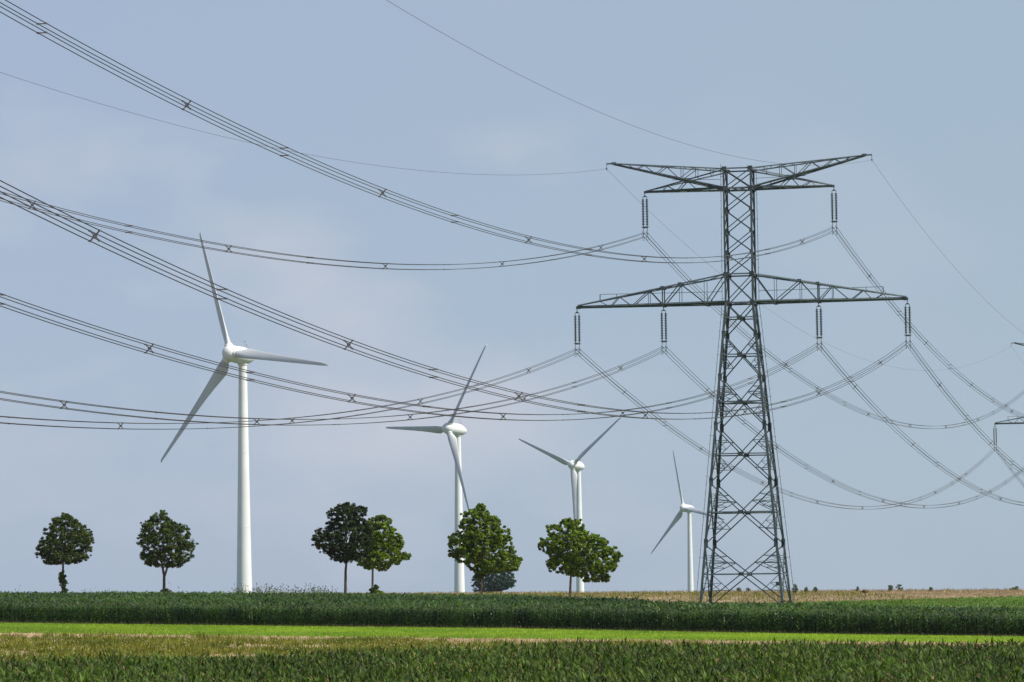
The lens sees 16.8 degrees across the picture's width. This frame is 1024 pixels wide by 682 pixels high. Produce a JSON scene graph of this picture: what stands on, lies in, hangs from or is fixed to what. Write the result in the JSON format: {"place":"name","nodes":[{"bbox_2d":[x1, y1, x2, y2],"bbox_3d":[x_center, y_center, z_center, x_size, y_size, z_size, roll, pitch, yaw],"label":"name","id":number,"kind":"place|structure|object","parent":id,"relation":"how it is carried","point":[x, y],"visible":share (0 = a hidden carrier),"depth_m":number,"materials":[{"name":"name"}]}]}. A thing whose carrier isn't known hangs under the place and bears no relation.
{"place":"outdoors","nodes":[
{"label":"outdoors","id":0,"kind":"place"},
{"bbox_2d":[0,629,1018,664],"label":"grass","id":1,"kind":"structure","parent":0,"point":[359,637],"depth_m":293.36,"materials":[{"name":"plant"}]},
{"bbox_2d":[0,631,1020,658],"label":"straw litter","id":2,"kind":"object","parent":1,"relation":"on","point":[509,639],"visible":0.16,"depth_m":296.56,"materials":[{"name":"beige plant"}]},
{"bbox_2d":[0,636,1023,681],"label":"corn field","id":3,"kind":"structure","parent":1,"relation":"on","point":[794,661],"depth_m":167.37,"materials":[{"name":"green plant"}]},
{"bbox_2d":[0,591,1021,636],"bbox_3d":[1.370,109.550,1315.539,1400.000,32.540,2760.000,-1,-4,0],"label":"ground","id":4,"kind":"structure","parent":0,"point":[796,632],"depth_m":356.74,"materials":[{"name":"brown soil"}]},
{"bbox_2d":[34,512,94,592],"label":"maple tree","id":5,"kind":"object","parent":4,"relation":"on","point":[82,537],"visible":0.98,"depth_m":468.31,"materials":[{"name":"green plant"}]},
{"bbox_2d":[136,510,198,592],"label":"maple tree","id":6,"kind":"object","parent":4,"relation":"on","point":[166,528],"visible":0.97,"depth_m":463.29,"materials":[{"name":"green plant"}]},
{"bbox_2d":[15,583,345,593],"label":"roadside weeds","id":7,"kind":"object","parent":4,"relation":"on","point":[269,588],"visible":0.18,"depth_m":421.56,"materials":[{"name":"green plant"}]},
{"bbox_2d":[311,502,375,592],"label":"maple tree","id":8,"kind":"object","parent":4,"relation":"on","point":[345,554],"visible":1,"depth_m":438.16,"materials":[{"name":"green plant"}]},
{"bbox_2d":[356,514,411,593],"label":"plane tree","id":9,"kind":"object","parent":4,"relation":"on","point":[378,555],"visible":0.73,"depth_m":451.13,"materials":[{"name":"green plant"}]},
{"bbox_2d":[447,503,522,595],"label":"plane tree","id":10,"kind":"object","parent":4,"relation":"on","point":[471,548],"visible":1,"depth_m":437.90,"materials":[{"name":"green plant"}]},
{"bbox_2d":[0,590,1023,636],"bbox_3d":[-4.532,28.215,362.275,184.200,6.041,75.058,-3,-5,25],"label":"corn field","id":11,"kind":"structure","parent":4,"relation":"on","point":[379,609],"depth_m":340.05,"materials":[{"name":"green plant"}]},
{"bbox_2d":[537,517,623,596],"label":"plane tree","id":12,"kind":"object","parent":4,"relation":"on","point":[573,562],"visible":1,"depth_m":432.56,"materials":[{"name":"green plant"}]},
{"bbox_2d":[437,590,1023,603],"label":"dry grass","id":13,"kind":"structure","parent":4,"relation":"on","point":[965,592],"depth_m":556.75,"materials":[{"name":"plant"}]},
{"bbox_2d":[576,154,907,603],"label":"transmission tower","id":14,"kind":"structure","parent":4,"relation":"on","point":[727,275],"depth_m":369.97,"materials":[{"name":"metal"}]},
{"bbox_2d":[574,310,580,356],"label":"insulator string","id":15,"kind":"object","parent":14,"relation":"hanging from","point":[575,329],"visible":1,"depth_m":373.21,"materials":[{"name":"grey glass"}]},
{"bbox_2d":[0,349,579,429],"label":"power cable bundle","id":16,"kind":"object","parent":15,"relation":"attached to","point":[420,399],"visible":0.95,"depth_m":284.15,"materials":[{"name":"metal"}]},
{"bbox_2d":[576,349,983,509],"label":"power cable bundle","id":17,"kind":"object","parent":15,"relation":"attached to","point":[746,472],"visible":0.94,"depth_m":450.70,"materials":[{"name":"metal"}]},
{"bbox_2d":[642,193,648,240],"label":"insulator string","id":18,"kind":"object","parent":14,"relation":"hanging from","point":[647,219],"visible":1,"depth_m":372.77,"materials":[{"name":"glass"}]},
{"bbox_2d":[0,191,646,269],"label":"power cable bundle","id":19,"kind":"object","parent":18,"relation":"hanging from","point":[225,245],"visible":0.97,"depth_m":255.32,"materials":[{"name":"metal"}]},
{"bbox_2d":[645,237,1023,428],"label":"power cable bundle","id":20,"kind":"object","parent":18,"relation":"hanging from","point":[812,382],"visible":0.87,"depth_m":458.88,"materials":[{"name":"metal"}]},
{"bbox_2d":[660,306,667,354],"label":"insulator string","id":21,"kind":"object","parent":14,"relation":"hanging from","point":[661,320],"visible":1,"depth_m":371.59,"materials":[{"name":"grey glass"}]},
{"bbox_2d":[0,347,664,424],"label":"power cable bundle","id":22,"kind":"object","parent":21,"relation":"attached to","point":[64,404],"visible":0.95,"depth_m":244.73,"materials":[{"name":"metal"}]},
{"bbox_2d":[663,351,1023,507],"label":"power cable bundle","id":23,"kind":"object","parent":21,"relation":"attached to","point":[958,502],"visible":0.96,"depth_m":459.10,"materials":[{"name":"metal"}]},
{"bbox_2d":[815,302,822,350],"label":"insulator string","id":24,"kind":"object","parent":14,"relation":"hanging from","point":[817,326],"visible":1,"depth_m":368.65,"materials":[{"name":"grey glass"}]},
{"bbox_2d":[0,293,820,420],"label":"power cable bundle","id":25,"kind":"object","parent":24,"relation":"hanging from","point":[348,394],"visible":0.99,"depth_m":201.86,"materials":[{"name":"metal"}]},
{"bbox_2d":[819,344,1023,505],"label":"power cable bundle","id":26,"kind":"object","parent":24,"relation":"hanging from","point":[907,436],"visible":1,"depth_m":420.03,"materials":[{"name":"metal"}]},
{"bbox_2d":[831,187,837,234],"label":"insulator string","id":27,"kind":"object","parent":14,"relation":"hanging from","point":[832,210],"visible":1,"depth_m":369.21,"materials":[{"name":"grey glass"}]},
{"bbox_2d":[0,0,834,262],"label":"power cable bundle","id":28,"kind":"object","parent":27,"relation":"hanging from","point":[188,104],"visible":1,"depth_m":195.96,"materials":[{"name":"metal"}]},
{"bbox_2d":[834,229,1023,418],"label":"power cable bundle","id":29,"kind":"object","parent":27,"relation":"hanging from","point":[914,326],"visible":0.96,"depth_m":415.25,"materials":[{"name":"metal"}]},
{"bbox_2d":[904,300,911,348],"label":"insulator string","id":30,"kind":"object","parent":14,"relation":"hanging from","point":[905,317],"visible":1,"depth_m":367.01,"materials":[{"name":"grey glass"}]},
{"bbox_2d":[0,180,907,419],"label":"power cable bundle","id":31,"kind":"object","parent":30,"relation":"hanging from","point":[94,235],"visible":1,"depth_m":172.27,"materials":[{"name":"metal"}]},
{"bbox_2d":[908,342,1023,474],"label":"power cable bundle","id":32,"kind":"object","parent":30,"relation":"hanging from","point":[962,408],"visible":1,"depth_m":399.87,"materials":[{"name":"metal"}]},
{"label":"earth wire clamp","id":33,"kind":"object","parent":14,"relation":"attached to","visible":0},
{"bbox_2d":[387,0,868,164],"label":"earth wire","id":34,"kind":"object","parent":33,"relation":"attached to","point":[586,106],"visible":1,"depth_m":240.62,"materials":[{"name":"grey metal"}]},
{"bbox_2d":[874,163,1022,332],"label":"earth wire","id":35,"kind":"object","parent":33,"relation":"attached to","point":[933,242],"visible":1,"depth_m":406.09,"materials":[{"name":"grey metal"}]},
{"bbox_2d":[994,342,1023,424],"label":"transmission tower","id":36,"kind":"structure","parent":4,"relation":"on","point":[996,423],"depth_m":665.15,"materials":[{"name":"metal"}]},
{"bbox_2d":[993,426,996,451],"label":"insulator string","id":37,"kind":"object","parent":36,"relation":"hanging from","point":[995,430],"visible":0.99,"depth_m":665.50,"materials":[{"name":"grey glass"}]},
{"bbox_2d":[994,447,1023,484],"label":"power cable bundle","id":38,"kind":"object","parent":37,"relation":"hanging from","point":[1008,466],"visible":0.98,"depth_m":682.11,"materials":[{"name":"metal"}]},
{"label":"earth wire clamp","id":39,"kind":"object","parent":36,"relation":"attached to","visible":0},
{"bbox_2d":[607,169,1005,370],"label":"earth wire","id":40,"kind":"object","parent":39,"relation":"attached to","point":[798,328],"visible":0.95,"depth_m":484.28,"materials":[{"name":"grey metal"}]},
{"bbox_2d":[0,622,1023,642],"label":"bright crop field","id":41,"kind":"structure","parent":0,"point":[382,637],"depth_m":308.68,"materials":[{"name":"green plant"}]},
{"bbox_2d":[0,0,1023,593],"label":"sky","id":42,"kind":"structure","parent":0,"point":[933,90],"materials":[{"name":"blue"}]},
{"bbox_2d":[170,588,1022,593],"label":"dry grass","id":43,"kind":"structure","parent":0,"point":[869,590],"depth_m":669.50,"materials":[{"name":"beige plant"}]},
{"bbox_2d":[665,595,1023,629],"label":"green crop field","id":44,"kind":"structure","parent":0,"point":[962,605],"depth_m":452.99,"materials":[{"name":"green plant"}]},
{"bbox_2d":[387,590,982,603],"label":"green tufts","id":45,"kind":"object","parent":44,"relation":"on","point":[856,593],"visible":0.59,"depth_m":528.96,"materials":[{"name":"green plant"}]},
{"bbox_3d":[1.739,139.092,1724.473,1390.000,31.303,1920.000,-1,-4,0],"label":"far meadow","id":46,"kind":"structure","parent":0,"visible":0},
{"bbox_2d":[161,232,330,592],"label":"wind turbine","id":47,"kind":"object","parent":46,"relation":"on","point":[242,357],"visible":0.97,"depth_m":887.59,"materials":[{"name":"paint"}]},
{"bbox_2d":[386,345,486,592],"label":"wind turbine","id":48,"kind":"object","parent":46,"relation":"on","point":[454,432],"visible":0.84,"depth_m":1256.25,"materials":[{"name":"paint"}]},
{"bbox_2d":[470,567,516,592],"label":"tree","id":49,"kind":"object","parent":46,"relation":"on","point":[490,585],"visible":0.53,"depth_m":1342.68,"materials":[{"name":"green plant"}]},
{"bbox_2d":[519,417,621,592],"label":"wind turbine","id":50,"kind":"object","parent":46,"relation":"on","point":[577,465],"visible":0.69,"depth_m":1605.27,"materials":[{"name":"paint"}]},
{"bbox_2d":[651,451,724,591],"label":"wind turbine","id":51,"kind":"object","parent":46,"relation":"on","point":[689,509],"visible":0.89,"depth_m":1956.99,"materials":[{"name":"paint"}]},
{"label":"earth wire clamp","id":52,"kind":"object","parent":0,"visible":0},
{"bbox_2d":[0,72,601,174],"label":"earth wire","id":53,"kind":"object","parent":52,"relation":"attached to","point":[263,145],"visible":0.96,"depth_m":264.48,"materials":[{"name":"grey metal"}]}
]}

